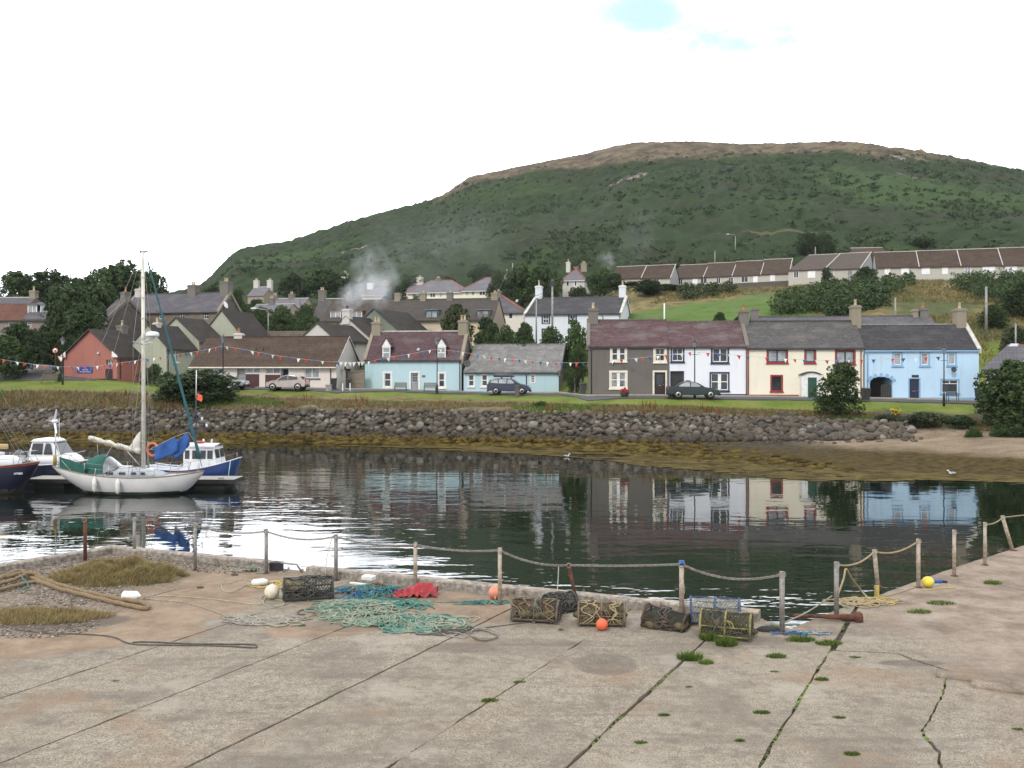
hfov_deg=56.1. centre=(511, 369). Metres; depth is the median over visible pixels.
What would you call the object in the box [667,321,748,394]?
terraced house
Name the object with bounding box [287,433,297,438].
boulder
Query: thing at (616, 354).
window
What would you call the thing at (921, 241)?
tree
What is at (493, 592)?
buoy
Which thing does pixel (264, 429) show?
boulder
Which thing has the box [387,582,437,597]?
tarpaulin
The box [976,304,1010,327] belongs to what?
bush
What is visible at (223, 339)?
street lamp
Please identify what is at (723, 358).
window
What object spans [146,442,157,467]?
lifebuoy
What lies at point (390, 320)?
gabled house
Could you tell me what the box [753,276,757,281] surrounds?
window
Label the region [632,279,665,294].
bush
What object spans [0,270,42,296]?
tree
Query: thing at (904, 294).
hillside grass
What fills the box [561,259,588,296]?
villa
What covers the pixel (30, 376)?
side road
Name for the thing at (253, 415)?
boulder
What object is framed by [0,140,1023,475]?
terrain
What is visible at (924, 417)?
bush
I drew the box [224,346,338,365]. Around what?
bunting
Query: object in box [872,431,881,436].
boulder
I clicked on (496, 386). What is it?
parked car
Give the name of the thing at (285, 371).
door
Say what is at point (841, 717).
grass tuft
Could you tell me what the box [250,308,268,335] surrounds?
road lamp
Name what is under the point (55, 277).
tree
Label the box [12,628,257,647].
cable
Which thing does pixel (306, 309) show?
tree
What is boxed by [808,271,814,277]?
window
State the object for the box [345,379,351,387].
wheelie bin
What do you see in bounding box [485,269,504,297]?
tree
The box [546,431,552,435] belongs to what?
boulder
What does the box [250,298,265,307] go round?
tree
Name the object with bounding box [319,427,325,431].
boulder
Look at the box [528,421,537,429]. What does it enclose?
boulder
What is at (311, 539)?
chain
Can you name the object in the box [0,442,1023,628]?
water
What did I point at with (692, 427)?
boulder
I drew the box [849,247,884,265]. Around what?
hilltop house
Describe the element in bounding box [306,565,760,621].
kerb
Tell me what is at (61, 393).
dry grass
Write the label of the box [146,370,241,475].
fishing boat
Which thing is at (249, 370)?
window
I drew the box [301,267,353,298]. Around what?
tree
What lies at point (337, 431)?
boulder
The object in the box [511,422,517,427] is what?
boulder
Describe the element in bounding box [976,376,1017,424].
bush
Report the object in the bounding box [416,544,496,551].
rope
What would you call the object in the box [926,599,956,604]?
grass tuft
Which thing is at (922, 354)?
window
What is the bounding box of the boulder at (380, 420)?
[377,418,384,423]
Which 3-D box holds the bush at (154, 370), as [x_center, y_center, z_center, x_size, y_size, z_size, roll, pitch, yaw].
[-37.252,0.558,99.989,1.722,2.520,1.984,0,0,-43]
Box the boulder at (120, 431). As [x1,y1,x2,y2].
[113,429,124,434]
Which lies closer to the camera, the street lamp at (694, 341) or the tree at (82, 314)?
the street lamp at (694, 341)
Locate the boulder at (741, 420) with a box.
[738,418,745,422]
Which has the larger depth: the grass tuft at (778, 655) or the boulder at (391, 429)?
the boulder at (391, 429)
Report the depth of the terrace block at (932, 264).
165.08 m
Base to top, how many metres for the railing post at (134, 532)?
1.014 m
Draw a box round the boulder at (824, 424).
[821,422,829,429]
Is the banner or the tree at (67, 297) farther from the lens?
the tree at (67, 297)
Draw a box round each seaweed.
[0,426,855,471]
[67,441,1023,482]
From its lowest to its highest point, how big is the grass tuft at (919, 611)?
0.110 m
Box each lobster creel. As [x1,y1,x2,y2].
[282,575,333,601]
[509,596,561,623]
[540,590,582,612]
[573,600,627,626]
[640,602,690,632]
[689,595,740,624]
[698,608,757,641]
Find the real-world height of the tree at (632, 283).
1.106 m
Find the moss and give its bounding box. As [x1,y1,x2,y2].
[6,587,946,767]
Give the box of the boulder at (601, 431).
[598,429,604,434]
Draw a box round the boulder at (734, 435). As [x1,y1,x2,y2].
[727,434,739,437]
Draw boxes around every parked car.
[218,374,249,388]
[266,375,309,390]
[487,373,531,394]
[666,381,720,398]
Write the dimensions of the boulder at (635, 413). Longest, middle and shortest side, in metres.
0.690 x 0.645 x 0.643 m
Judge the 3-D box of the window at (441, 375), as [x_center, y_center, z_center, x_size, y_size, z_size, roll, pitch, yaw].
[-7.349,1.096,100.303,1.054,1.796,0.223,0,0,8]
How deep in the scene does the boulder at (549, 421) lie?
77.69 m
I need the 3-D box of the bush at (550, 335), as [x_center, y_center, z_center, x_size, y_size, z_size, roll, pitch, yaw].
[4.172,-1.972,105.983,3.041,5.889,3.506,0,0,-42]
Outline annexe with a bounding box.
[463,343,566,391]
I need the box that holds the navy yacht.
[0,390,39,493]
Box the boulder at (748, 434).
[744,433,754,437]
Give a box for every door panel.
[105,369,112,378]
[246,374,258,387]
[265,375,279,386]
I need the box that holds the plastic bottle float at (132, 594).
[121,591,145,598]
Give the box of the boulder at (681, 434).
[676,432,686,436]
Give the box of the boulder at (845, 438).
[843,436,850,440]
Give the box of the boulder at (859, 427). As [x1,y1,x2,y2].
[855,425,864,429]
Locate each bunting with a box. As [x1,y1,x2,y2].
[2,346,222,370]
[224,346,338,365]
[340,362,363,366]
[368,349,433,364]
[439,349,690,366]
[698,352,942,363]
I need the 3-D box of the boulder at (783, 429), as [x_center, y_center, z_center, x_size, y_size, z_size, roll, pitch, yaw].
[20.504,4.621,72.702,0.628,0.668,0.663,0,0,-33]
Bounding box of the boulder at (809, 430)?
[806,428,815,433]
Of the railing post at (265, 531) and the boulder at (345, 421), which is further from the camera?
the boulder at (345, 421)
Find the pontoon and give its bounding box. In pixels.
[28,475,243,488]
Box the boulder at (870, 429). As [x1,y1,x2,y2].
[865,426,875,432]
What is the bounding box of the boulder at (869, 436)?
[865,433,875,440]
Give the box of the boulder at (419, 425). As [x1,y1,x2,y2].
[416,421,423,430]
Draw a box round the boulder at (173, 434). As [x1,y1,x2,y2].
[169,432,176,436]
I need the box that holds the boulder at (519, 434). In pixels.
[516,432,523,437]
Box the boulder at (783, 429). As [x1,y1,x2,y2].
[778,427,786,433]
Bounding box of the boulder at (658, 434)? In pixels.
[655,432,662,436]
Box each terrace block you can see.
[612,264,678,286]
[677,258,792,284]
[788,252,872,285]
[872,247,1023,280]
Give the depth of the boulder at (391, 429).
79.49 m
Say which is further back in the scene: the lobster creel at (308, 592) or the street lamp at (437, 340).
the street lamp at (437, 340)
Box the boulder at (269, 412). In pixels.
[266,410,273,416]
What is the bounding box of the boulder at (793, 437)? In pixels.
[789,433,798,440]
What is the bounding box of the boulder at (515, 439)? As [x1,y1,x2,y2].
[511,436,518,441]
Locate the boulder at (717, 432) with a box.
[712,430,720,434]
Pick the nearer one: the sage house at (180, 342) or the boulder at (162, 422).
the boulder at (162, 422)
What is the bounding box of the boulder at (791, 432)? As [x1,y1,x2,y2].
[788,429,797,435]
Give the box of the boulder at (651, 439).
[648,437,656,442]
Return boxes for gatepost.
[515,385,519,395]
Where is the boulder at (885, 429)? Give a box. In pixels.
[881,427,888,432]
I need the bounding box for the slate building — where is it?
[749,303,934,323]
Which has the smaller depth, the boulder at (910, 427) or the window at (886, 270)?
the boulder at (910, 427)
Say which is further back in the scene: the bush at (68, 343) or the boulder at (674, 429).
the bush at (68, 343)
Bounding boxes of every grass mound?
[0,604,120,624]
[45,554,192,587]
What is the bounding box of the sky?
[0,0,1023,296]
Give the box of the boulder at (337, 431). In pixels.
[333,429,341,435]
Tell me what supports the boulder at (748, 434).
on the terrain at (944, 448)
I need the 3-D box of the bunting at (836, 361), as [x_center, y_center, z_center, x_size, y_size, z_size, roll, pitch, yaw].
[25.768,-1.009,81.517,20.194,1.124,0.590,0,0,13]
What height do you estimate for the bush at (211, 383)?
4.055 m
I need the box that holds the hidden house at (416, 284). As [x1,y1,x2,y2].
[406,275,423,296]
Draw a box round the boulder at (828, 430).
[823,427,831,434]
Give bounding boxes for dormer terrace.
[320,290,505,345]
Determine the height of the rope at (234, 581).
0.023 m
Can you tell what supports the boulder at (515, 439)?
on the terrain at (944, 448)
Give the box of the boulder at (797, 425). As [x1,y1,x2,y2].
[789,423,802,427]
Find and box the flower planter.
[620,387,628,396]
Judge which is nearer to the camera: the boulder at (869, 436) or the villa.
the boulder at (869, 436)
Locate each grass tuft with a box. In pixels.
[481,697,498,702]
[634,740,647,743]
[658,713,670,716]
[674,649,703,661]
[696,628,720,641]
[697,658,714,664]
[714,633,740,646]
[753,709,770,713]
[765,652,785,658]
[784,634,815,642]
[814,639,842,646]
[814,676,828,680]
[832,715,845,718]
[844,750,860,755]
[907,607,931,613]
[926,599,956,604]
[983,579,1002,584]
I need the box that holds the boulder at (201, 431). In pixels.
[195,429,206,434]
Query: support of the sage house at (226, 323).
on the terrain at (944, 448)
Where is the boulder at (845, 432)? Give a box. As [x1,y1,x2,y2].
[841,430,849,434]
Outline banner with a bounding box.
[77,366,91,372]
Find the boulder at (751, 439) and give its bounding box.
[748,436,754,441]
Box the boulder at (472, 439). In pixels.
[468,436,477,442]
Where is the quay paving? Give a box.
[0,546,1023,767]
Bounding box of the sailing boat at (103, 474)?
[52,245,204,494]
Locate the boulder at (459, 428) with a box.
[456,426,462,431]
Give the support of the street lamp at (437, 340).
on the terrain at (944, 448)
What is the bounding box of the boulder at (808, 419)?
[805,416,813,422]
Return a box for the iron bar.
[793,612,862,622]
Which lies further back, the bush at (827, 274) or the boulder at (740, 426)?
the bush at (827, 274)
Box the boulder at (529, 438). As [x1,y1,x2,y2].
[524,434,535,442]
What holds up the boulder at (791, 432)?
on the terrain at (944, 448)
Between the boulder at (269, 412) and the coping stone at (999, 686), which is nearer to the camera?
the coping stone at (999, 686)
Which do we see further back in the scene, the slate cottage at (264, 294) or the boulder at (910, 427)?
the slate cottage at (264, 294)
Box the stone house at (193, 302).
[131,278,241,325]
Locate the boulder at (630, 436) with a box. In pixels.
[627,434,638,439]
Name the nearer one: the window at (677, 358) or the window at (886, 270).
the window at (677, 358)
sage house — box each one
[130,317,197,374]
[167,317,219,354]
[209,310,269,335]
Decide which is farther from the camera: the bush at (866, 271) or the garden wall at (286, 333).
the bush at (866, 271)
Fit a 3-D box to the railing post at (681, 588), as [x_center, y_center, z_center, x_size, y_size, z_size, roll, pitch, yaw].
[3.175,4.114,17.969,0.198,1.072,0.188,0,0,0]
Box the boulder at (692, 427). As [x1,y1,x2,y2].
[688,425,696,429]
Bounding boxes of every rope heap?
[221,614,312,626]
[226,566,287,573]
[249,580,305,587]
[297,596,428,620]
[324,583,413,600]
[330,613,479,633]
[386,599,440,609]
[415,623,498,640]
[440,600,510,604]
[769,630,832,635]
[822,596,901,607]
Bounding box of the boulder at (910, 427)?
[906,425,916,432]
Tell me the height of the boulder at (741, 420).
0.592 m
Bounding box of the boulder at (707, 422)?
[703,419,712,426]
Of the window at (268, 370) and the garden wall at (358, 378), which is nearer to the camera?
the window at (268, 370)
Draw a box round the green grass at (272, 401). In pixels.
[0,388,992,424]
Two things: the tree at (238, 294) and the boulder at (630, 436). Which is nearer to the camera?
the boulder at (630, 436)
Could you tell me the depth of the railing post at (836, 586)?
17.79 m
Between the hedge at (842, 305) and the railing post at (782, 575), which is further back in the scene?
the hedge at (842, 305)
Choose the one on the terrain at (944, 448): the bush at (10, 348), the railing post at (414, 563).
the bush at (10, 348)
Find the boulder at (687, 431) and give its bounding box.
[685,429,693,433]
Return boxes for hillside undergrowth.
[175,149,1023,292]
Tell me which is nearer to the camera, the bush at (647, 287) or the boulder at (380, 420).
the boulder at (380, 420)
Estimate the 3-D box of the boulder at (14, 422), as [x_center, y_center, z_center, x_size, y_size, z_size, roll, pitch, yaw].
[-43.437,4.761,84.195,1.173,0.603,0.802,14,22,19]
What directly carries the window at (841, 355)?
in the terraced house at (810, 342)
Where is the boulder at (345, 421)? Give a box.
[341,419,349,424]
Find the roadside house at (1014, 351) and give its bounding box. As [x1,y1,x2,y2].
[981,343,1023,382]
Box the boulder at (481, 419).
[478,417,486,422]
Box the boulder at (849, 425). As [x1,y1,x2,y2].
[844,423,853,428]
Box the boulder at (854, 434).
[850,431,859,438]
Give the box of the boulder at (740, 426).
[735,423,747,429]
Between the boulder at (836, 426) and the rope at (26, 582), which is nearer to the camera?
the rope at (26, 582)
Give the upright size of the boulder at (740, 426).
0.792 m
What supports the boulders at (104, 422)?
on the terrain at (944, 448)
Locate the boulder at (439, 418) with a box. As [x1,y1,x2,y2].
[435,416,442,420]
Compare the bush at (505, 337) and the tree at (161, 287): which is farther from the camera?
the tree at (161, 287)
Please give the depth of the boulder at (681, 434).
73.70 m
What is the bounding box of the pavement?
[255,387,976,400]
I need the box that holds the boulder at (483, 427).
[480,425,492,430]
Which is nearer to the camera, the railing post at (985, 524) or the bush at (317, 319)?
the railing post at (985, 524)
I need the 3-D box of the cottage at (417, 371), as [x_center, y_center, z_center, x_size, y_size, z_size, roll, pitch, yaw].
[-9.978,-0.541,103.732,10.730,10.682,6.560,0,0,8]
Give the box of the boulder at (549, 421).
[546,419,553,424]
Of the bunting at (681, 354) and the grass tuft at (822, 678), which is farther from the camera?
the bunting at (681, 354)
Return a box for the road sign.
[52,348,57,373]
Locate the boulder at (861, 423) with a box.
[856,421,865,426]
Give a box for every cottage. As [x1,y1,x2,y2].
[0,286,41,303]
[247,278,275,303]
[251,296,298,321]
[267,291,315,311]
[313,287,352,319]
[363,315,471,390]
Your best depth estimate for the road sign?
102.45 m
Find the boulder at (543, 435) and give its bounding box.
[539,433,546,439]
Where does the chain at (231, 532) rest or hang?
attached to the railing post at (195, 547)
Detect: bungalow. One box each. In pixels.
[188,328,361,387]
[359,280,407,299]
[405,276,464,298]
[459,269,506,297]
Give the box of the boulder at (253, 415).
[251,413,256,418]
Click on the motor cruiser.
(45, 448)
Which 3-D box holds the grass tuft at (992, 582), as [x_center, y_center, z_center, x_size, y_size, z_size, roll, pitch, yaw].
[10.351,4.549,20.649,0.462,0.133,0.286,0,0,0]
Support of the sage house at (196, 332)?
on the terrain at (944, 448)
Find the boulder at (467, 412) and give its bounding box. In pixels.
[463,409,470,415]
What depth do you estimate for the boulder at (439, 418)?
79.96 m
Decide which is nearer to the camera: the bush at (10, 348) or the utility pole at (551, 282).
the bush at (10, 348)
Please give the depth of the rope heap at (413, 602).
18.68 m
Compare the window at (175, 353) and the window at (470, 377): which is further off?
the window at (175, 353)
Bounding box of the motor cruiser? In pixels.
[14,437,87,477]
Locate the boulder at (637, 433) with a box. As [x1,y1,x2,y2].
[635,431,642,435]
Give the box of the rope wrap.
[874,585,878,596]
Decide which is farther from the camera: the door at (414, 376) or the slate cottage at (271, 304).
the slate cottage at (271, 304)
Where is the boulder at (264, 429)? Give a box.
[261,426,267,432]
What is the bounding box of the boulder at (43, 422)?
[37,420,47,425]
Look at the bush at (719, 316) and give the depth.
113.56 m
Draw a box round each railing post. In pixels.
[82,518,87,560]
[131,517,135,555]
[192,523,198,570]
[262,529,269,573]
[333,534,339,580]
[413,542,417,585]
[497,547,503,604]
[566,563,577,598]
[679,562,684,612]
[778,571,787,634]
[834,561,839,613]
[872,549,882,589]
[914,539,922,587]
[950,530,957,576]
[981,522,988,565]
[1000,515,1016,550]
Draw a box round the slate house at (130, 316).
[97,287,149,335]
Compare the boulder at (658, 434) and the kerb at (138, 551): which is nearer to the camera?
the kerb at (138, 551)
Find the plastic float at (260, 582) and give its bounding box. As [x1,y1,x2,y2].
[246,578,267,585]
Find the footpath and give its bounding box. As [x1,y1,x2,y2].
[21,363,61,373]
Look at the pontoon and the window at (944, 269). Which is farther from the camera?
the window at (944, 269)
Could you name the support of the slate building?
on the terrain at (944, 448)
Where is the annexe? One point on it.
(481, 370)
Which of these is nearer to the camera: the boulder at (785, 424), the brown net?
the brown net
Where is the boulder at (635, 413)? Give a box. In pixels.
[632,410,638,416]
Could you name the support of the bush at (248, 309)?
on the terrain at (944, 448)
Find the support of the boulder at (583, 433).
on the terrain at (944, 448)
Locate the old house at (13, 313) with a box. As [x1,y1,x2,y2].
[0,302,52,355]
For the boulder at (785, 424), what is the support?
on the terrain at (944, 448)
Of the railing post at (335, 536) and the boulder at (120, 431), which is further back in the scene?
the boulder at (120, 431)
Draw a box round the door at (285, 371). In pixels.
[282,368,288,375]
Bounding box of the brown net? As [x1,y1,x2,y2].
[341,581,395,593]
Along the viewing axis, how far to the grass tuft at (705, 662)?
15.04 m
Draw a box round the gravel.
[0,556,282,638]
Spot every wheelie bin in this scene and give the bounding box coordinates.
[331,378,336,388]
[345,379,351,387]
[579,383,586,393]
[860,388,870,399]
[974,388,981,399]
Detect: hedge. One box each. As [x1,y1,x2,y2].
[264,324,313,330]
[676,280,739,299]
[766,270,915,315]
[822,288,891,315]
[947,267,1023,303]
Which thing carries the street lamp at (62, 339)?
on the terrain at (944, 448)
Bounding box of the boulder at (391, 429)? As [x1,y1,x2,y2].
[387,427,395,432]
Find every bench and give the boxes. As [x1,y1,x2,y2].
[42,374,57,382]
[394,382,406,390]
[946,389,958,400]
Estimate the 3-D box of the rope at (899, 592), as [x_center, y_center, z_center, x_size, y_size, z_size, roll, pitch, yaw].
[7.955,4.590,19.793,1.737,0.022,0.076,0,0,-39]
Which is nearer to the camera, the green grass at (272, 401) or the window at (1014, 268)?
the green grass at (272, 401)
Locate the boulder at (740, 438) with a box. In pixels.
[737,436,744,440]
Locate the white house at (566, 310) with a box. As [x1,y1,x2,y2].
[523,280,631,347]
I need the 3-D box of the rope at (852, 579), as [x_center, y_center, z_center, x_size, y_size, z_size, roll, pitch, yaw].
[6.713,4.283,18.980,0.293,0.683,1.504,0,0,42]
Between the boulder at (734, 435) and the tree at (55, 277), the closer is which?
the boulder at (734, 435)
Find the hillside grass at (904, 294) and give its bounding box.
[612,278,1023,366]
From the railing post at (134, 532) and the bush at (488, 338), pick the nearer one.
the railing post at (134, 532)
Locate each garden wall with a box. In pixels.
[267,331,306,335]
[347,370,364,387]
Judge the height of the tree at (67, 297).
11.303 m
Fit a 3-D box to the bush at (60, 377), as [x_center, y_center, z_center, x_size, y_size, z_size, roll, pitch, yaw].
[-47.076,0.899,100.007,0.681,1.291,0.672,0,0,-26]
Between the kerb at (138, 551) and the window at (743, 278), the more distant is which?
the window at (743, 278)
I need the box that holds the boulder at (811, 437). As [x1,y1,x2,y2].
[808,435,815,439]
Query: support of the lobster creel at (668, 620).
on the quay paving
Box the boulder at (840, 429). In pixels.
[837,427,845,432]
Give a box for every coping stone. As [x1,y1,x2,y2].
[936,669,1010,683]
[971,678,1023,694]
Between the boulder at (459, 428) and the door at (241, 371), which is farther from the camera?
the door at (241, 371)
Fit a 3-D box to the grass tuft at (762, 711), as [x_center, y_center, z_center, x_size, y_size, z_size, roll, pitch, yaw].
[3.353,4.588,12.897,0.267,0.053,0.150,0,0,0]
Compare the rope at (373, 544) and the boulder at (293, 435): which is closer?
the rope at (373, 544)
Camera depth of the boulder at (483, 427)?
78.36 m
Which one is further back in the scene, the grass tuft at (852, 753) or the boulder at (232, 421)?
the boulder at (232, 421)
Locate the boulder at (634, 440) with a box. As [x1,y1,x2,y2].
[630,437,638,442]
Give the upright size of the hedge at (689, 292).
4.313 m
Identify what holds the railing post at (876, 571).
on the quay paving
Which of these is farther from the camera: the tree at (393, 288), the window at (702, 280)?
the window at (702, 280)
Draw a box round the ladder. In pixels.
[281,562,303,571]
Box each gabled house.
[302,322,368,364]
[337,306,383,343]
[363,308,426,330]
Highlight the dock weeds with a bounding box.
[2,389,980,420]
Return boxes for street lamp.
[60,336,64,384]
[221,335,224,390]
[435,337,438,393]
[691,337,697,397]
[940,343,947,405]
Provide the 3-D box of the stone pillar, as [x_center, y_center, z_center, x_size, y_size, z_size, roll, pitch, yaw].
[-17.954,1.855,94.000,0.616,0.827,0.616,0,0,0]
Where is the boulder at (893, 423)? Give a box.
[887,421,897,427]
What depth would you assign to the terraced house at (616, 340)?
88.36 m
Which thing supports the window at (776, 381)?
in the terraced house at (810, 342)
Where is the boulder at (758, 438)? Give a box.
[754,435,762,440]
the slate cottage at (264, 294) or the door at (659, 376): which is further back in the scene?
the slate cottage at (264, 294)
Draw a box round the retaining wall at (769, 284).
[702,281,787,286]
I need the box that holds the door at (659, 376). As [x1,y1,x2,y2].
[653,370,666,393]
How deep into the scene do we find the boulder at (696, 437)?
72.72 m
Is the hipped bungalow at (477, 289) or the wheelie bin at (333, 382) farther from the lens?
the hipped bungalow at (477, 289)
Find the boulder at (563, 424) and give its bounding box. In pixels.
[559,421,568,427]
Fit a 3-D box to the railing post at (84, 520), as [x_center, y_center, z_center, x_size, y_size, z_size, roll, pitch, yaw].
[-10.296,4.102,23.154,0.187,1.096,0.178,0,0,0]
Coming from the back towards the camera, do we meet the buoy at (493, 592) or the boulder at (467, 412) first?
the boulder at (467, 412)
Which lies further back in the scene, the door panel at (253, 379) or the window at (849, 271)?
the window at (849, 271)
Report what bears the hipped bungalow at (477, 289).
on the terrain at (944, 448)
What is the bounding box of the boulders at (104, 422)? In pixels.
[0,405,922,445]
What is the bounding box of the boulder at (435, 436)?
[430,433,440,439]
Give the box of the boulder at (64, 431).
[60,429,68,434]
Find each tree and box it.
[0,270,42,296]
[19,268,82,301]
[39,281,108,350]
[53,302,106,342]
[64,271,116,309]
[88,259,158,301]
[147,267,171,292]
[201,284,219,291]
[233,286,251,312]
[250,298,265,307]
[275,272,311,297]
[294,303,314,324]
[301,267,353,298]
[348,278,363,299]
[382,282,406,298]
[393,274,425,295]
[430,275,455,280]
[439,304,475,345]
[466,262,493,283]
[473,316,493,343]
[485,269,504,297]
[500,263,540,307]
[532,266,563,296]
[567,285,592,296]
[585,267,611,295]
[602,273,624,292]
[621,281,638,286]
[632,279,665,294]
[659,284,679,289]
[795,232,821,255]
[816,233,837,253]
[905,237,935,246]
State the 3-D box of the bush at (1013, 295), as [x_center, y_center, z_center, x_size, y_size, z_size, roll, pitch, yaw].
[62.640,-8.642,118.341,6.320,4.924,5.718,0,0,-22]
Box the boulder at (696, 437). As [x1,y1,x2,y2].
[689,435,699,442]
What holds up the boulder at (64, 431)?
on the terrain at (944, 448)
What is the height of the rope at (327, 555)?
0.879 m
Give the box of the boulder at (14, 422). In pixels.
[11,420,21,424]
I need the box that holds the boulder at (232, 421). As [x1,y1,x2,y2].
[226,419,236,425]
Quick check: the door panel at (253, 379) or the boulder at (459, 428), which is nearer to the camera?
the boulder at (459, 428)
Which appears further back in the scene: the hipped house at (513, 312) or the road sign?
the hipped house at (513, 312)
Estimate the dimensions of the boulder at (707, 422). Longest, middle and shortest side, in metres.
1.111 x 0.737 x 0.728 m
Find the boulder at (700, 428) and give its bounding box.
[697,426,703,432]
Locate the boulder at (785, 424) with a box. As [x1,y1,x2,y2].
[782,421,788,426]
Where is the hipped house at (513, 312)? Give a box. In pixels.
[490,289,524,331]
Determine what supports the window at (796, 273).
in the terrace block at (807, 269)
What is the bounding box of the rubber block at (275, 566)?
[269,561,283,571]
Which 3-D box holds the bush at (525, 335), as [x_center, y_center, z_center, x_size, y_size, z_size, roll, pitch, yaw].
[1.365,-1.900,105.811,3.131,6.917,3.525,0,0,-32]
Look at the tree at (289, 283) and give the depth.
226.54 m
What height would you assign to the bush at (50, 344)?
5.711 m
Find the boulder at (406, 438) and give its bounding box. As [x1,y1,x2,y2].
[401,435,411,441]
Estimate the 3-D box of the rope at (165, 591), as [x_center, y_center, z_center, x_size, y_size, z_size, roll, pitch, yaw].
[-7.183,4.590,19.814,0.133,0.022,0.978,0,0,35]
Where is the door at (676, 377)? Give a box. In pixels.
[670,371,683,385]
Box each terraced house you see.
[586,303,669,394]
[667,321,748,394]
[738,299,864,397]
[858,302,980,398]
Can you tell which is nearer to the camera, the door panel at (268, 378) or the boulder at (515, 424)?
the boulder at (515, 424)
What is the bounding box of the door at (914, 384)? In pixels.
[908,378,920,397]
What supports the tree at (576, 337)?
on the terrain at (944, 448)
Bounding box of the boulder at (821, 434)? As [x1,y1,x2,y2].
[817,432,826,436]
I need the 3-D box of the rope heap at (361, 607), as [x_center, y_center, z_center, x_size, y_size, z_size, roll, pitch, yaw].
[-2.813,4.537,18.432,2.506,0.130,1.921,0,0,0]
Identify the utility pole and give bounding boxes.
[535,298,536,343]
[550,280,553,325]
[985,287,987,335]
[1015,323,1016,342]
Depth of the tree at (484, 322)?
118.20 m
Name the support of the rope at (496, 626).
on the quay paving
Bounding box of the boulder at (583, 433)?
[580,431,586,437]
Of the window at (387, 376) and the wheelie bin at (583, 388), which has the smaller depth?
the wheelie bin at (583, 388)
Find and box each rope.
[19,574,28,589]
[144,598,242,623]
[145,595,264,604]
[146,588,185,596]
[221,579,251,592]
[263,597,284,606]
[325,535,332,574]
[422,621,530,632]
[775,595,831,625]
[839,551,874,565]
[839,568,867,596]
[878,541,916,553]
[881,586,916,596]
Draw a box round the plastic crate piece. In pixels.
[349,574,375,584]
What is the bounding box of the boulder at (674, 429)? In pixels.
[671,427,678,433]
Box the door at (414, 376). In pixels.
[409,371,419,388]
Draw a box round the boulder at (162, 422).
[158,419,166,425]
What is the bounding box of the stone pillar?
[325,385,331,390]
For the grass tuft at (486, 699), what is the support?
on the quay paving
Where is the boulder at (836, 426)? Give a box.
[832,424,842,430]
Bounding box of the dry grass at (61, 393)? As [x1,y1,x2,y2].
[0,388,1003,430]
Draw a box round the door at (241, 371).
[238,368,244,379]
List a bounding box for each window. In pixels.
[172,351,179,362]
[247,368,259,372]
[266,368,279,373]
[305,368,319,378]
[382,372,392,388]
[438,372,446,388]
[467,374,474,387]
[480,374,487,387]
[530,374,535,382]
[542,313,549,323]
[568,315,576,323]
[609,348,627,362]
[609,371,627,389]
[653,348,666,363]
[670,349,684,362]
[700,278,706,283]
[709,372,729,391]
[710,348,729,363]
[716,277,720,283]
[741,276,747,281]
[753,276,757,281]
[766,350,788,363]
[770,275,774,280]
[770,375,783,392]
[794,271,798,277]
[804,350,816,363]
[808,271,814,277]
[834,350,856,364]
[848,270,851,280]
[884,268,889,274]
[891,352,903,366]
[901,268,908,273]
[919,352,930,366]
[922,268,929,273]
[940,379,960,394]
[942,267,947,273]
[946,352,957,366]
[964,267,970,272]
[982,266,994,272]
[1005,266,1016,272]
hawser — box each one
[0,569,150,610]
[0,571,52,590]
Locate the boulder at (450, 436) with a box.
[446,434,456,439]
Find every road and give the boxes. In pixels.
[0,371,95,380]
[195,388,977,404]
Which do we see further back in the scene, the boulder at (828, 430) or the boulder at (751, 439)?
the boulder at (751, 439)
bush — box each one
[0,322,48,374]
[0,335,27,378]
[28,325,60,365]
[52,337,74,373]
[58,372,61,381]
[136,368,152,384]
[145,363,162,385]
[151,374,202,402]
[153,368,241,409]
[160,372,172,377]
[244,304,253,313]
[250,305,273,330]
[266,304,297,330]
[293,311,315,330]
[313,316,320,323]
[481,323,499,343]
[493,324,514,343]
[513,322,535,345]
[533,401,547,406]
[539,326,565,355]
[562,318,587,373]
[564,346,587,389]
[566,370,579,393]
[712,312,725,320]
[809,362,866,414]
[821,267,835,283]
[850,266,878,279]
[871,414,901,421]
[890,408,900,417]
[901,412,951,429]
[944,415,979,429]
[963,427,983,437]
[972,359,1023,428]
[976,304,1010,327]
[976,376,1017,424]
[988,424,1011,436]
[994,280,1023,317]
[997,326,1023,350]
[1007,427,1023,437]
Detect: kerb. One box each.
[0,545,275,572]
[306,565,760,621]
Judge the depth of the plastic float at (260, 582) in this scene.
20.36 m
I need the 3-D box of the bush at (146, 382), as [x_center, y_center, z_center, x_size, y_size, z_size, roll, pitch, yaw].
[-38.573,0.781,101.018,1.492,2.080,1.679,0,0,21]
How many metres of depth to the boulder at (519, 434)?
76.89 m
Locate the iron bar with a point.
(856, 617)
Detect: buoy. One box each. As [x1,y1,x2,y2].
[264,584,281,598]
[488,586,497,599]
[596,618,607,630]
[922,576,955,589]
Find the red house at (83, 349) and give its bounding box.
[61,320,145,381]
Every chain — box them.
[196,525,263,533]
[268,531,332,540]
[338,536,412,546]
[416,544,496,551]
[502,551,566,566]
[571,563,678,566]
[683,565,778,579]
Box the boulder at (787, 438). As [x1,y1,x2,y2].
[782,435,791,441]
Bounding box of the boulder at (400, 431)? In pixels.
[395,427,406,435]
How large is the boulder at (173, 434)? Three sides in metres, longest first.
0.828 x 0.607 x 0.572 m
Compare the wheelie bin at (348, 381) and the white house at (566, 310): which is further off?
the white house at (566, 310)

